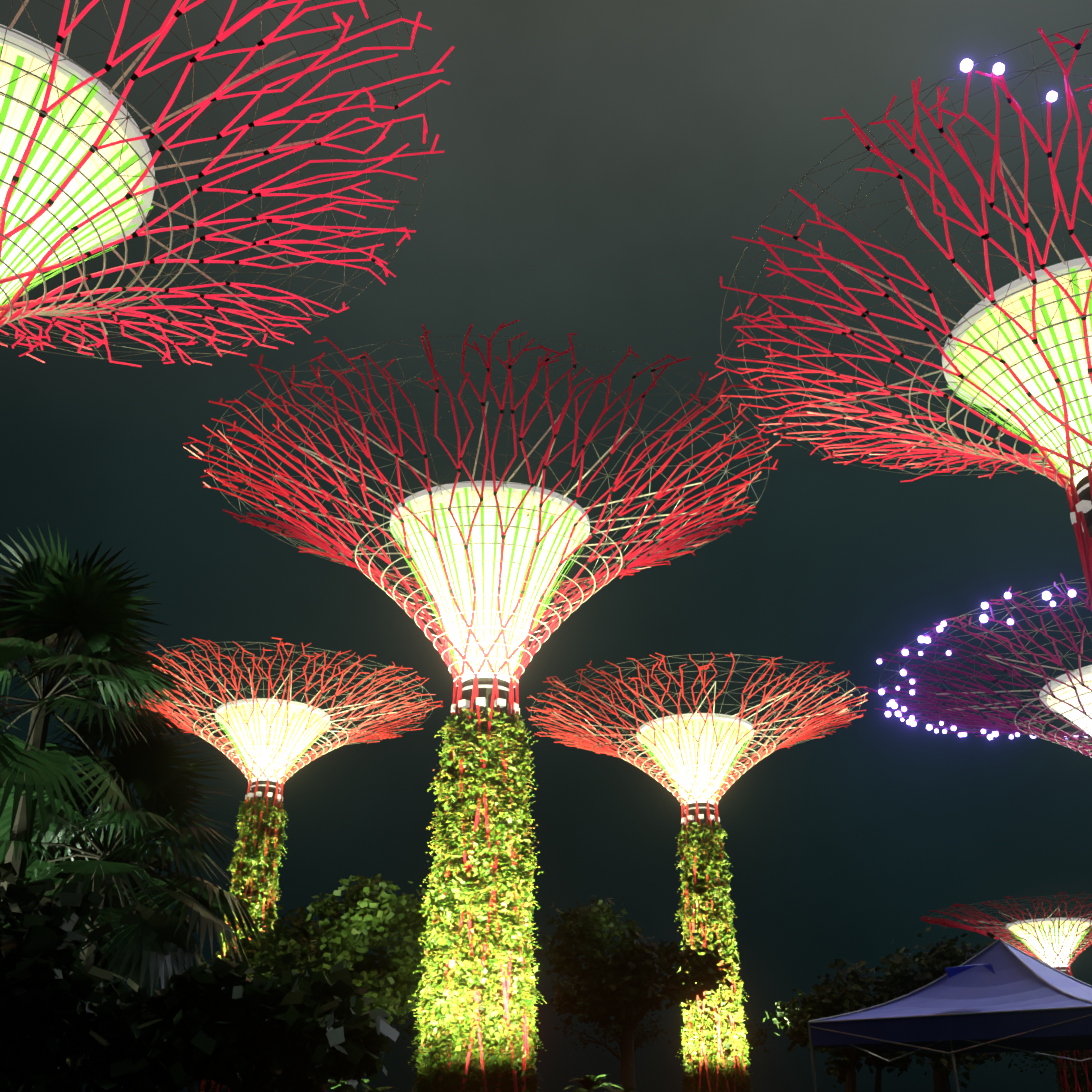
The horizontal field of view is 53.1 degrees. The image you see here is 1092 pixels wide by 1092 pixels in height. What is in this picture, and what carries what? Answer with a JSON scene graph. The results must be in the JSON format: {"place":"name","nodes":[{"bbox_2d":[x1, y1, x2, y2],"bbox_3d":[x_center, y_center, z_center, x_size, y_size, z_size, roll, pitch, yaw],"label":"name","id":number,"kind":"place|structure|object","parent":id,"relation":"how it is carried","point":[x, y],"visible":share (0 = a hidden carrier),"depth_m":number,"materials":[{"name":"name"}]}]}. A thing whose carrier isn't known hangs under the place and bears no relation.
{"place":"outdoors","nodes":[
{"label":"outdoors","id":0,"kind":"place"},
{"bbox_2d":[0,0,1091,1091],"label":"sky","id":1,"kind":"structure","parent":0,"point":[597,172],"materials":[{"name":"black"}]},
{"label":"ground","id":2,"kind":"structure","parent":0,"visible":0},
{"bbox_2d":[11,739,151,860],"bbox_3d":[-21.382,11.940,34.243,15.938,12.019,13.500,15,-31,-27],"label":"dark tree","id":3,"kind":"object","parent":2,"relation":"on","point":[81,826],"depth_m":34.96,"materials":[{"name":"green plant"}]},
{"bbox_2d":[0,796,198,1058],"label":"dark tree","id":4,"kind":"object","parent":2,"relation":"on","point":[83,846],"visible":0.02,"depth_m":29.00,"materials":[{"name":"green plant"}]},
{"bbox_2d":[0,524,200,926],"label":"fan palm","id":5,"kind":"object","parent":2,"relation":"on","point":[90,614],"visible":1,"depth_m":20.57,"materials":[{"name":"green plant"}]},
{"bbox_2d":[0,848,215,1091],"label":"bush","id":6,"kind":"object","parent":2,"relation":"on","point":[47,982],"visible":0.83,"depth_m":15.37,"materials":[{"name":"green plant"}]},
{"bbox_2d":[0,721,269,1089],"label":"fan palm","id":7,"kind":"object","parent":2,"relation":"on","point":[153,944],"visible":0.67,"depth_m":20.88,"materials":[{"name":"green plant"}]},
{"bbox_2d":[0,0,453,366],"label":"supertree","id":8,"kind":"object","parent":2,"relation":"on","point":[78,180],"visible":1,"depth_m":31.11,"materials":[{"name":"red metal"}]},
{"bbox_2d":[79,952,398,1091],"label":"bush","id":9,"kind":"object","parent":2,"relation":"on","point":[288,1031],"visible":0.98,"depth_m":16.15,"materials":[{"name":"green plant"}]},
{"bbox_2d":[205,904,334,1067],"bbox_3d":[-14.685,23.672,55.355,10.374,10.278,10.388,1,-27,-2],"label":"lit tree","id":10,"kind":"object","parent":2,"relation":"on","point":[299,927],"visible":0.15,"depth_m":55.36,"materials":[{"name":"green plant"}]},
{"bbox_2d":[110,637,442,1091],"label":"supertree","id":11,"kind":"object","parent":2,"relation":"on","point":[274,739],"visible":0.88,"depth_m":71.86,"materials":[{"name":"red metal"}]},
{"bbox_2d":[195,797,288,1091],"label":"climbing plants","id":12,"kind":"object","parent":11,"relation":"attached to","point":[258,857],"visible":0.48,"depth_m":69.39,"materials":[{"name":"green plant"}]},
{"bbox_2d":[254,874,431,1091],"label":"lit tree","id":13,"kind":"object","parent":2,"relation":"on","point":[374,916],"visible":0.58,"depth_m":50.17,"materials":[{"name":"green plant"}]},
{"bbox_2d":[335,982,418,1091],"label":"tree","id":14,"kind":"object","parent":2,"relation":"on","point":[337,1089],"visible":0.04,"depth_m":143.81,"materials":[{"name":"green plant"}]},
{"bbox_2d":[399,1020,419,1064],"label":"tree","id":15,"kind":"object","parent":2,"relation":"on","point":[409,1033],"visible":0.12,"depth_m":151.34,"materials":[{"name":"green plant"}]},
{"bbox_2d":[331,1074,637,1091],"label":"ferns","id":16,"kind":"object","parent":2,"relation":"on","point":[589,1083],"visible":0.56,"depth_m":33.26,"materials":[{"name":"green plant"}]},
{"bbox_2d":[183,319,791,1091],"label":"supertree","id":17,"kind":"object","parent":2,"relation":"on","point":[487,561],"visible":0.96,"depth_m":42.79,"materials":[{"name":"red metal"}]},
{"bbox_2d":[408,708,547,1091],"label":"climbing plants","id":18,"kind":"object","parent":17,"relation":"attached to","point":[454,1013],"visible":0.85,"depth_m":37.81,"materials":[{"name":"green plant"}]},
{"bbox_2d":[554,1007,673,1060],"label":"tree","id":19,"kind":"object","parent":2,"relation":"on","point":[638,1040],"visible":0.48,"depth_m":147.97,"materials":[{"name":"green plant"}]},
{"bbox_2d":[532,895,739,1091],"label":"dark tree","id":20,"kind":"object","parent":2,"relation":"on","point":[632,967],"visible":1,"depth_m":51.44,"materials":[{"name":"green plant"}]},
{"bbox_2d":[525,652,867,1091],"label":"supertree","id":21,"kind":"object","parent":2,"relation":"on","point":[695,753],"visible":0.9,"depth_m":69.14,"materials":[{"name":"red metal"}]},
{"bbox_2d":[674,821,754,1091],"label":"climbing plants","id":22,"kind":"object","parent":21,"relation":"attached to","point":[727,1036],"visible":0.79,"depth_m":64.57,"materials":[{"name":"green plant"}]},
{"bbox_2d":[678,1013,774,1054],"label":"tree","id":23,"kind":"object","parent":2,"relation":"on","point":[760,1033],"visible":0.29,"depth_m":162.36,"materials":[{"name":"green plant"}]},
{"bbox_2d":[763,958,924,1091],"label":"dark tree","id":24,"kind":"object","parent":2,"relation":"on","point":[816,1007],"visible":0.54,"depth_m":57.02,"materials":[{"name":"green plant"}]},
{"bbox_2d":[862,1051,929,1091],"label":"tree","id":25,"kind":"object","parent":2,"relation":"on","point":[878,1067],"visible":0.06,"depth_m":145.15,"materials":[{"name":"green plant"}]},
{"bbox_2d":[708,23,1091,606],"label":"supertree","id":26,"kind":"object","parent":2,"relation":"on","point":[1017,353],"visible":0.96,"depth_m":37.85,"materials":[{"name":"red metal"}]},
{"bbox_2d":[822,926,1014,1091],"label":"dark tree","id":27,"kind":"object","parent":2,"relation":"on","point":[938,961],"visible":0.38,"depth_m":54.65,"materials":[{"name":"green plant"}]},
{"bbox_2d":[910,1052,972,1091],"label":"tree","id":28,"kind":"object","parent":2,"relation":"on","point":[948,1088],"visible":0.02,"depth_m":160.40,"materials":[{"name":"green plant"}]},
{"bbox_2d":[808,939,1091,1091],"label":"gazebo","id":29,"kind":"object","parent":2,"relation":"on","point":[998,995],"visible":1,"depth_m":14.99,"materials":[{"name":"fabric"}]},
{"bbox_2d":[862,573,1091,757],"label":"supertree","id":30,"kind":"object","parent":2,"relation":"on","point":[1068,694],"visible":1,"depth_m":52.85,"materials":[{"name":"pink"}]},
{"bbox_2d":[920,892,1091,1091],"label":"supertree","id":31,"kind":"object","parent":2,"relation":"on","point":[1051,941],"visible":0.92,"depth_m":92.49,"materials":[{"name":"red metal"}]},
{"bbox_2d":[1053,1050,1091,1091],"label":"climbing plants","id":32,"kind":"object","parent":31,"relation":"attached to","point":[1081,1077],"visible":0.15,"depth_m":89.03,"materials":[{"name":"green plant"}]},
{"bbox_2d":[1006,1051,1064,1080],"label":"tree","id":33,"kind":"object","parent":2,"relation":"on","point":[1040,1057],"visible":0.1,"depth_m":152.21,"materials":[{"name":"green plant"}]}
]}

